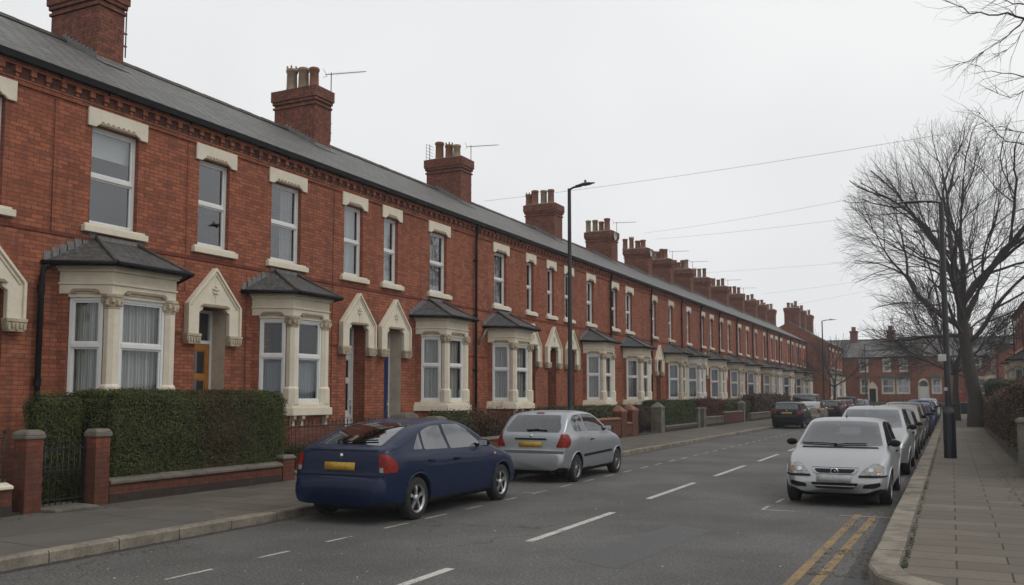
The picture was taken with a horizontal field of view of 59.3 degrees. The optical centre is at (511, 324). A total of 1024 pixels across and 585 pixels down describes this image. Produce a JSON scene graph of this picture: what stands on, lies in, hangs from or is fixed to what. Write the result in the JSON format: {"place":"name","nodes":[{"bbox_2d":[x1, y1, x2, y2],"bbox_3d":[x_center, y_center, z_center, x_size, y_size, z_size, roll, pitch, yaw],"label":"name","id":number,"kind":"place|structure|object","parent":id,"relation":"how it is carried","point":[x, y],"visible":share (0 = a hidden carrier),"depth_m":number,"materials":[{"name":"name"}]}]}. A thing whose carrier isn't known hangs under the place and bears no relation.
{"place":"outdoors","nodes":[
{"label":"outdoors","id":0,"kind":"place"},
{"bbox_2d":[11,418,747,515],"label":"garden ground","id":1,"kind":"structure","parent":0,"point":[645,431],"depth_m":37.55,"materials":[{"name":"soil"}]},
{"bbox_2d":[0,482,13,516],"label":"garden wall","id":2,"kind":"structure","parent":1,"relation":"on","point":[6,488],"depth_m":12.32,"materials":[{"name":"brick"}]},
{"bbox_2d":[0,34,49,484],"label":"terraced house","id":3,"kind":"structure","parent":1,"relation":"on","point":[22,70],"depth_m":15.04,"materials":[{"name":"red brick"}]},
{"bbox_2d":[0,76,17,217],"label":"window","id":4,"kind":"structure","parent":3,"relation":"in","point":[8,87],"depth_m":14.96,"materials":[{"name":"stone"}]},
{"bbox_2d":[11,430,45,514],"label":"gate pier","id":5,"kind":"structure","parent":1,"relation":"on","point":[27,471],"depth_m":12.65,"materials":[{"name":"brick"}]},
{"bbox_2d":[41,439,85,506],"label":"garden gate","id":6,"kind":"structure","parent":5,"relation":"attached to","point":[83,447],"depth_m":13.41,"materials":[{"name":"black metal"}]},
{"bbox_2d":[84,428,112,504],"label":"gate pier","id":7,"kind":"structure","parent":1,"relation":"on","point":[97,465],"depth_m":13.68,"materials":[{"name":"brick"}]},
{"bbox_2d":[0,0,253,489],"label":"terraced house","id":8,"kind":"structure","parent":1,"relation":"on","point":[139,240],"depth_m":17.23,"materials":[{"name":"red brick"}]},
{"bbox_2d":[81,106,148,242],"bbox_3d":[-7.683,-2.786,17.047,0.710,2.310,1.430,-2,-5,26],"label":"window","id":9,"kind":"structure","parent":8,"relation":"in","point":[113,154],"depth_m":17.27,"materials":[{"name":"glass"}]},
{"bbox_2d":[40,232,194,489],"bbox_3d":[-6.986,0.657,16.502,1.243,4.640,3.141,-2,-5,26],"label":"bay window","id":10,"kind":"structure","parent":8,"relation":"in","point":[118,305],"depth_m":15.97,"materials":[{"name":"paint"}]},
{"bbox_2d":[194,344,208,390],"bbox_3d":[-6.713,1.617,19.022,0.105,2.440,0.740,-2,-5,26],"label":"front door","id":11,"kind":"structure","parent":8,"relation":"in","point":[201,360],"depth_m":19.23,"materials":[{"name":"paint"}]},
{"bbox_2d":[191,142,237,259],"bbox_3d":[-6.572,-2.607,19.319,0.710,2.310,1.260,-2,-5,26],"label":"window","id":12,"kind":"structure","parent":8,"relation":"in","point":[212,177],"depth_m":19.62,"materials":[{"name":"glass"}]},
{"bbox_2d":[22,387,287,504],"bbox_3d":[-6.072,1.983,15.746,1.358,1.799,5.319,-2,-5,26],"label":"hedge","id":13,"kind":"object","parent":1,"relation":"on","point":[158,430],"visible":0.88,"depth_m":14.93,"materials":[{"name":"green plant"}]},
{"bbox_2d":[108,461,282,503],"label":"garden wall","id":14,"kind":"structure","parent":1,"relation":"on","point":[142,486],"depth_m":15.30,"materials":[{"name":"brick"}]},
{"bbox_2d":[124,62,382,447],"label":"terraced house","id":15,"kind":"structure","parent":1,"relation":"on","point":[309,348],"depth_m":21.72,"materials":[{"name":"red brick"}]},
{"bbox_2d":[265,167,308,272],"bbox_3d":[-5.554,-2.443,21.402,0.710,2.310,1.430,-2,-5,26],"label":"window","id":16,"kind":"structure","parent":15,"relation":"in","point":[284,208],"depth_m":21.65,"materials":[{"name":"glass"}]},
{"bbox_2d":[241,266,343,447],"bbox_3d":[-4.895,0.994,20.782,1.243,4.640,2.991,-2,-5,26],"label":"bay window","id":17,"kind":"structure","parent":15,"relation":"in","point":[296,307],"depth_m":20.29,"materials":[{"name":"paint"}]},
{"bbox_2d":[345,354,351,426],"bbox_3d":[-4.453,1.981,23.646,0.105,2.440,0.720,-2,-5,26],"label":"front door","id":18,"kind":"structure","parent":15,"relation":"in","point":[348,356],"depth_m":23.87,"materials":[{"name":"paint"}]},
{"bbox_2d":[340,191,369,284],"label":"window","id":19,"kind":"structure","parent":15,"relation":"in","point":[351,215],"depth_m":23.90,"materials":[{"name":"glass"}]},
{"bbox_2d":[275,454,295,480],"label":"gate pier","id":20,"kind":"structure","parent":1,"relation":"on","point":[287,461],"depth_m":17.52,"materials":[{"name":"brick"}]},
{"bbox_2d":[203,65,480,433],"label":"terraced house","id":21,"kind":"structure","parent":1,"relation":"on","point":[426,303],"depth_m":26.52,"materials":[{"name":"red brick"}]},
{"bbox_2d":[380,204,403,290],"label":"window","id":22,"kind":"structure","parent":21,"relation":"in","point":[388,282],"depth_m":25.48,"materials":[{"name":"white plastic"}]},
{"bbox_2d":[427,220,451,299],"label":"window","id":23,"kind":"structure","parent":21,"relation":"in","point":[436,241],"depth_m":27.85,"materials":[{"name":"glass"}]},
{"bbox_2d":[409,296,478,417],"bbox_3d":[-1.894,1.477,26.920,1.243,4.640,2.991,-2,-5,26],"label":"bay window","id":24,"kind":"structure","parent":21,"relation":"in","point":[442,340],"depth_m":26.34,"materials":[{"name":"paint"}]},
{"bbox_2d":[426,408,473,429],"bbox_3d":[-1.726,2.838,24.460,1.030,1.167,1.871,-2,-5,26],"label":"hedge","id":25,"kind":"object","parent":1,"relation":"on","point":[463,418],"visible":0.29,"depth_m":24.52,"materials":[{"name":"green plant"}]},
{"bbox_2d":[375,141,544,423],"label":"terraced house","id":26,"kind":"structure","parent":1,"relation":"on","point":[509,355],"depth_m":31.50,"materials":[{"name":"red brick"}]},
{"bbox_2d":[492,242,510,311],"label":"window","id":27,"kind":"structure","parent":26,"relation":"in","point":[498,304],"depth_m":31.68,"materials":[{"name":"glass"}]},
{"bbox_2d":[483,309,540,423],"bbox_3d":[0.121,1.801,31.043,1.243,4.640,3.091,-2,-5,26],"label":"bay window","id":28,"kind":"structure","parent":26,"relation":"in","point":[510,346],"depth_m":30.41,"materials":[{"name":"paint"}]},
{"bbox_2d":[525,253,537,316],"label":"window","id":29,"kind":"structure","parent":26,"relation":"in","point":[528,257],"depth_m":33.80,"materials":[{"name":"white plastic"}]},
{"bbox_2d":[453,401,523,436],"bbox_3d":[-0.845,2.920,26.479,1.945,1.530,4.840,-2,-5,26],"label":"shrub","id":30,"kind":"object","parent":1,"relation":"on","point":[484,425],"visible":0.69,"depth_m":26.20,"materials":[{"name":"brown plant"}]},
{"bbox_2d":[472,202,621,407],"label":"terraced house","id":31,"kind":"structure","parent":1,"relation":"on","point":[594,342],"depth_m":37.78,"materials":[{"name":"red brick"}]},
{"bbox_2d":[546,260,557,320],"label":"window","id":32,"kind":"structure","parent":31,"relation":"in","point":[549,264],"depth_m":35.56,"materials":[{"name":"white plastic"}]},
{"bbox_2d":[586,273,597,327],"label":"window","id":33,"kind":"structure","parent":31,"relation":"in","point":[590,277],"depth_m":39.52,"materials":[{"name":"white plastic"}]},
{"bbox_2d":[580,327,621,405],"bbox_3d":[3.932,2.415,38.840,1.243,4.640,2.991,-2,-5,26],"label":"bay window","id":34,"kind":"structure","parent":31,"relation":"in","point":[599,356],"depth_m":38.24,"materials":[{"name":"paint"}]},
{"bbox_2d":[534,403,628,417],"bbox_3d":[2.950,3.635,34.640,1.485,1.198,8.260,-2,-5,26],"label":"hedge","id":35,"kind":"object","parent":1,"relation":"on","point":[601,411],"visible":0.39,"depth_m":33.97,"materials":[{"name":"green plant"}]},
{"bbox_2d":[523,189,657,429],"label":"terraced house","id":36,"kind":"structure","parent":1,"relation":"on","point":[631,301],"depth_m":43.71,"materials":[{"name":"red brick"}]},
{"bbox_2d":[620,334,657,429],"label":"bay window","id":37,"kind":"structure","parent":36,"relation":"in","point":[637,360],"depth_m":42.88,"materials":[{"name":"paint"}]},
{"bbox_2d":[612,405,627,437],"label":"gate pier","id":38,"kind":"structure","parent":1,"relation":"on","point":[619,411],"depth_m":35.49,"materials":[{"name":"brick"}]},
{"bbox_2d":[624,404,638,435],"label":"gate pier","id":39,"kind":"structure","parent":1,"relation":"on","point":[632,414],"depth_m":36.71,"materials":[{"name":"brick"}]},
{"bbox_2d":[577,218,693,399],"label":"terraced house","id":40,"kind":"structure","parent":1,"relation":"on","point":[670,366],"depth_m":49.46,"materials":[{"name":"red brick"}]},
{"bbox_2d":[663,342,693,399],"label":"bay window","id":41,"kind":"structure","parent":40,"relation":"in","point":[676,357],"depth_m":49.24,"materials":[{"name":"paint"}]},
{"bbox_2d":[632,401,657,432],"bbox_3d":[5.377,3.944,38.938,1.511,1.542,4.067,-2,-5,26],"label":"shrub","id":42,"kind":"object","parent":1,"relation":"on","point":[642,415],"visible":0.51,"depth_m":38.86,"materials":[{"name":"brown plant"}]},
{"bbox_2d":[650,402,664,432],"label":"gate pier","id":43,"kind":"structure","parent":1,"relation":"on","point":[658,422],"depth_m":40.28,"materials":[{"name":"grey stone"}]},
{"bbox_2d":[618,236,710,400],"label":"terraced house","id":44,"kind":"structure","parent":1,"relation":"on","point":[638,258],"depth_m":54.60,"materials":[{"name":"red brick"}]},
{"bbox_2d":[685,345,710,400],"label":"bay window","id":45,"kind":"structure","parent":44,"relation":"in","point":[697,368],"depth_m":52.88,"materials":[{"name":"white paint"}]},
{"bbox_2d":[641,399,696,426],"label":"hedge","id":46,"kind":"object","parent":1,"relation":"on","point":[679,411],"visible":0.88,"depth_m":42.85,"materials":[{"name":"green plant"}]},
{"bbox_2d":[665,422,697,431],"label":"garden wall","id":47,"kind":"structure","parent":1,"relation":"on","point":[676,427],"depth_m":42.95,"materials":[{"name":"grey stone"}]},
{"bbox_2d":[652,249,730,399],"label":"terraced house","id":48,"kind":"structure","parent":1,"relation":"on","point":[663,264],"depth_m":58.57,"materials":[{"name":"red brick"}]},
{"bbox_2d":[707,350,730,399],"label":"bay window","id":49,"kind":"structure","parent":48,"relation":"in","point":[717,381],"depth_m":57.76,"materials":[{"name":"paint"}]},
{"bbox_2d":[673,259,748,400],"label":"terraced house","id":50,"kind":"structure","parent":1,"relation":"on","point":[683,273],"depth_m":63.61,"materials":[{"name":"red brick"}]},
{"bbox_2d":[727,353,748,400],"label":"bay window","id":51,"kind":"structure","parent":50,"relation":"in","point":[736,369],"depth_m":62.95,"materials":[{"name":"paint"}]},
{"bbox_2d":[706,415,724,426],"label":"garden wall","id":52,"kind":"structure","parent":1,"relation":"on","point":[714,420],"depth_m":49.20,"materials":[{"name":"grey stone"}]},
{"bbox_2d":[689,396,725,415],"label":"hedge","id":53,"kind":"object","parent":52,"relation":"on","point":[714,406],"visible":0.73,"depth_m":49.65,"materials":[{"name":"brown plant"}]},
{"bbox_2d":[693,268,763,394],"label":"terraced house","id":54,"kind":"structure","parent":1,"relation":"on","point":[702,289],"depth_m":68.80,"materials":[{"name":"red brick"}]},
{"bbox_2d":[745,357,763,394],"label":"bay window","id":55,"kind":"structure","parent":54,"relation":"in","point":[752,375],"depth_m":68.15,"materials":[{"name":"paint"}]},
{"bbox_2d":[711,278,778,394],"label":"terraced house","id":56,"kind":"structure","parent":1,"relation":"on","point":[719,295],"depth_m":74.50,"materials":[{"name":"red brick"}]},
{"bbox_2d":[760,360,778,394],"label":"bay window","id":57,"kind":"structure","parent":56,"relation":"in","point":[768,374],"depth_m":74.06,"materials":[{"name":"paint"}]},
{"bbox_2d":[728,286,784,395],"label":"terraced house","id":58,"kind":"structure","parent":1,"relation":"on","point":[736,302],"depth_m":80.28,"materials":[{"name":"red brick"}]},
{"bbox_2d":[741,392,791,412],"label":"hedge","id":59,"kind":"object","parent":1,"relation":"on","point":[765,401],"visible":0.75,"depth_m":64.34,"materials":[{"name":"brown plant"}]},
{"bbox_2d":[744,294,796,401],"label":"terraced house","id":60,"kind":"structure","parent":1,"relation":"on","point":[751,306],"depth_m":84.65,"materials":[{"name":"red brick"}]},
{"bbox_2d":[782,363,796,401],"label":"bay window","id":61,"kind":"structure","parent":60,"relation":"in","point":[788,377],"depth_m":82.84,"materials":[{"name":"paint"}]},
{"bbox_2d":[754,299,807,393],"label":"terraced house","id":62,"kind":"structure","parent":1,"relation":"on","point":[799,384],"depth_m":90.02,"materials":[{"name":"red brick"}]},
{"bbox_2d":[794,366,807,393],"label":"bay window","id":63,"kind":"structure","parent":62,"relation":"in","point":[800,385],"depth_m":89.49,"materials":[{"name":"paint"}]},
{"bbox_2d":[763,302,815,393],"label":"terraced house","id":64,"kind":"structure","parent":1,"relation":"on","point":[771,318],"depth_m":96.11,"materials":[{"name":"red brick"}]},
{"bbox_2d":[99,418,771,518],"bbox_3d":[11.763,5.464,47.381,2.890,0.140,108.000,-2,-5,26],"label":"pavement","id":65,"kind":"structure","parent":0,"point":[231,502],"depth_m":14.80,"materials":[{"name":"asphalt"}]},
{"bbox_2d":[40,502,98,512],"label":"threshold slab","id":66,"kind":"structure","parent":65,"relation":"on","point":[60,508],"depth_m":13.06,"materials":[{"name":"concrete"}]},
{"bbox_2d":[0,508,215,555],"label":"pavement asphalt","id":67,"kind":"structure","parent":65,"relation":"on","point":[31,532],"depth_m":11.56,"materials":[{"name":"asphalt"}]},
{"bbox_2d":[568,180,594,409],"bbox_3d":[1.693,-0.104,22.192,0.810,7.010,0.227,-3,-5,31],"label":"street lamp","id":68,"kind":"object","parent":65,"relation":"on","point":[570,378],"visible":0.77,"depth_m":22.32,"materials":[{"name":"metal"}]},
{"bbox_2d":[0,411,941,584],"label":"road","id":69,"kind":"structure","parent":0,"point":[746,540],"depth_m":11.29,"materials":[{"name":"asphalt"}]},
{"bbox_2d":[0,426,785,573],"bbox_3d":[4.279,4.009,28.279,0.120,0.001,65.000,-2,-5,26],"label":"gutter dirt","id":70,"kind":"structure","parent":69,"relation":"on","point":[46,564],"depth_m":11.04,"materials":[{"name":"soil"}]},
{"bbox_2d":[295,418,514,519],"bbox_3d":[-1.519,2.221,14.560,1.949,1.424,4.380,-2,-5,26],"label":"parked car","id":71,"kind":"object","parent":69,"relation":"on","point":[409,468],"visible":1,"depth_m":13.02,"materials":[{"name":"blue paint"}]},
{"bbox_2d":[165,430,801,579],"bbox_3d":[16.527,5.686,49.609,0.299,0.001,95.801,-2,-5,26],"label":"parking bay line","id":72,"kind":"object","parent":69,"relation":"on","point":[407,523],"visible":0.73,"depth_m":12.26,"materials":[{"name":"paint"}]},
{"bbox_2d":[498,410,621,481],"bbox_3d":[1.190,2.641,20.155,1.894,1.465,3.840,-2,-5,26],"label":"parked car","id":73,"kind":"object","parent":69,"relation":"on","point":[571,445],"visible":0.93,"depth_m":18.71,"materials":[{"name":"silver metal"}]},
{"bbox_2d":[397,448,794,584],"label":"line","id":74,"kind":"object","parent":69,"relation":"on","point":[426,576],"visible":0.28,"depth_m":12.03,"materials":[{"name":"white paint"}]},
{"bbox_2d":[564,525,711,568],"bbox_3d":[1.587,2.638,10.852,0.780,0.001,3.361,-3,-5,30],"label":"road patch","id":75,"kind":"object","parent":69,"relation":"on","point":[625,552],"visible":1,"depth_m":10.54,"materials":[{"name":"asphalt"}]},
{"bbox_2d":[772,402,811,428],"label":"parked car","id":76,"kind":"object","parent":69,"relation":"on","point":[791,414],"visible":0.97,"depth_m":48.37,"materials":[{"name":"black paint"}]},
{"bbox_2d":[801,401,827,420],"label":"parked car","id":77,"kind":"object","parent":69,"relation":"on","point":[818,409],"visible":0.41,"depth_m":54.65,"materials":[{"name":"silver metal"}]},
{"bbox_2d":[783,514,877,584],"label":"double yellow line","id":78,"kind":"object","parent":69,"relation":"on","point":[801,571],"visible":1,"depth_m":10.06,"materials":[{"name":"paint"}]},
{"bbox_2d":[822,400,846,416],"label":"parked car","id":79,"kind":"object","parent":69,"relation":"on","point":[836,408],"visible":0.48,"depth_m":64.50,"materials":[{"name":"black paint"}]},
{"bbox_2d":[787,416,900,504],"bbox_3d":[6.001,2.195,16.165,1.885,1.727,3.860,-2,-5,26],"label":"parked car","id":80,"kind":"object","parent":69,"relation":"on","point":[849,456],"visible":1,"depth_m":14.96,"materials":[{"name":"silver metal"}]},
{"bbox_2d":[807,441,928,578],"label":"fallen leaves","id":81,"kind":"object","parent":69,"relation":"on","point":[860,541],"visible":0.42,"depth_m":10.36,"materials":[{"name":"brown plant"}]},
{"bbox_2d":[842,405,916,473],"bbox_3d":[8.772,2.561,21.795,1.955,1.882,4.088,-2,-5,26],"label":"parked car","id":82,"kind":"object","parent":69,"relation":"on","point":[898,420],"visible":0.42,"depth_m":21.25,"materials":[{"name":"silver metal"}]},
{"bbox_2d":[841,454,921,584],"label":"gutter dirt","id":83,"kind":"structure","parent":69,"relation":"on","point":[855,578],"depth_m":10.75,"materials":[{"name":"soil"}]},
{"bbox_2d":[880,404,926,448],"bbox_3d":[13.383,3.511,31.211,1.894,1.465,3.840,-2,-5,26],"label":"parked car","id":84,"kind":"object","parent":69,"relation":"on","point":[916,410],"visible":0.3,"depth_m":30.92,"materials":[{"name":"silver metal"}]},
{"bbox_2d":[888,397,922,458],"bbox_3d":[11.155,3.019,26.636,1.885,1.727,3.860,-2,-5,26],"label":"parked car","id":85,"kind":"object","parent":69,"relation":"on","point":[912,419],"visible":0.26,"depth_m":25.97,"materials":[{"name":"grey paint"}]},
{"bbox_2d":[0,0,1023,339],"label":"sky","id":86,"kind":"structure","parent":0,"point":[567,93],"materials":[{"name":"white"}]},
{"bbox_2d":[899,414,1023,584],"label":"pavement","id":87,"kind":"structure","parent":0,"point":[970,530],"depth_m":12.16,"materials":[{"name":"concrete"}]},
{"bbox_2d":[893,198,956,457],"bbox_3d":[11.197,0.042,24.426,1.356,7.070,0.314,-2,-5,26],"label":"street lamp","id":88,"kind":"object","parent":87,"relation":"on","point":[949,431],"visible":1,"depth_m":24.09,"materials":[{"name":"metal"}]},
{"bbox_2d":[833,106,1023,426],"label":"bare tree","id":89,"kind":"object","parent":87,"relation":"on","point":[958,283],"visible":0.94,"depth_m":47.64,"materials":[{"name":"brown plant"}]},
{"bbox_2d":[851,264,1023,420],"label":"bare tree","id":90,"kind":"object","parent":87,"relation":"on","point":[954,366],"visible":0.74,"depth_m":59.95,"materials":[{"name":"brown plant"}]},
{"bbox_2d":[886,275,1014,387],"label":"bare tree","id":91,"kind":"object","parent":87,"relation":"on","point":[933,359],"visible":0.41,"depth_m":74.19,"materials":[{"name":"brown plant"}]},
{"bbox_2d":[1015,417,1023,477],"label":"gate pier","id":92,"kind":"structure","parent":87,"relation":"on","point":[1019,421],"depth_m":18.21,"materials":[{"name":"grey stone"}]},
{"label":"ground","id":93,"kind":"structure","parent":0,"visible":0},
{"bbox_2d":[0,426,782,571],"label":"kerb","id":94,"kind":"structure","parent":93,"relation":"on","point":[38,557],"depth_m":11.05,"materials":[{"name":"concrete"}]},
{"bbox_2d":[778,301,841,400],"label":"terraced house","id":95,"kind":"structure","parent":93,"relation":"on","point":[795,316],"depth_m":99.35,"materials":[{"name":"red brick"}]},
{"bbox_2d":[827,327,874,399],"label":"terraced house","id":96,"kind":"structure","parent":93,"relation":"on","point":[855,384],"depth_m":112.62,"materials":[{"name":"red brick"}]},
{"bbox_2d":[873,326,915,401],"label":"terraced house","id":97,"kind":"structure","parent":93,"relation":"on","point":[904,391],"depth_m":110.63,"materials":[{"name":"red brick"}]},
{"bbox_2d":[867,416,942,584],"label":"kerb","id":98,"kind":"structure","parent":93,"relation":"on","point":[884,567],"depth_m":10.59,"materials":[{"name":"stone"}]},
{"bbox_2d":[914,337,966,401],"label":"terraced house","id":99,"kind":"structure","parent":93,"relation":"on","point":[929,383],"depth_m":108.58,"materials":[{"name":"red brick"}]},
{"bbox_2d":[966,323,1001,401],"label":"terraced house","id":100,"kind":"structure","parent":93,"relation":"on","point":[981,372],"depth_m":106.45,"materials":[{"name":"red brick"}]},
{"bbox_2d":[982,334,1015,380],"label":"end house","id":101,"kind":"structure","parent":93,"relation":"on","point":[990,374],"depth_m":91.50,"materials":[{"name":"red brick"}]},
{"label":"far pavement","id":102,"kind":"structure","parent":0,"visible":0},
{"bbox_2d":[806,310,846,396],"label":"terraced house","id":103,"kind":"structure","parent":102,"relation":"on","point":[810,329],"depth_m":108.19,"materials":[{"name":"red brick"}]},
{"bbox_2d":[795,330,878,399],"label":"bare tree","id":104,"kind":"object","parent":102,"relation":"on","point":[815,369],"visible":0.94,"depth_m":88.37,"materials":[{"name":"brown plant"}]},
{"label":"garden ground","id":105,"kind":"structure","parent":0,"visible":0},
{"bbox_2d":[918,0,1023,157],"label":"bare tree","id":106,"kind":"object","parent":105,"relation":"on","point":[1002,39],"visible":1,"depth_m":17.19,"materials":[{"name":"brown plant"}]},
{"bbox_2d":[982,377,1022,397],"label":"hedge","id":107,"kind":"object","parent":105,"relation":"on","point":[991,385],"visible":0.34,"depth_m":45.91,"materials":[{"name":"green plant"}]},
{"bbox_2d":[981,376,1023,451],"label":"hedge","id":108,"kind":"object","parent":105,"relation":"on","point":[1003,409],"visible":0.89,"depth_m":25.04,"materials":[{"name":"brown plant"}]},
{"bbox_2d":[1000,311,1021,379],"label":"terraced house","id":109,"kind":"structure","parent":105,"relation":"on","point":[1017,347],"depth_m":63.18,"materials":[{"name":"red brick"}]},
{"bbox_2d":[1004,301,1023,379],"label":"terraced house","id":110,"kind":"structure","parent":105,"relation":"on","point":[1016,361],"depth_m":57.64,"materials":[{"name":"red brick"}]},
{"bbox_2d":[1004,350,1023,379],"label":"bay window","id":111,"kind":"structure","parent":110,"relation":"in","point":[1016,361],"depth_m":57.61,"materials":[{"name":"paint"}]},
{"bbox_3d":[-3.529,3.124,19.556,0.320,0.200,4.000,-2,-5,26],"label":"garden wall","id":112,"kind":"object","parent":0,"visible":0},
{"bbox_2d":[291,416,397,469],"bbox_3d":[-3.518,2.533,19.625,0.036,0.990,3.981,-2,-5,26],"label":"iron railing","id":113,"kind":"object","parent":112,"relation":"on","point":[324,425],"visible":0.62,"depth_m":18.47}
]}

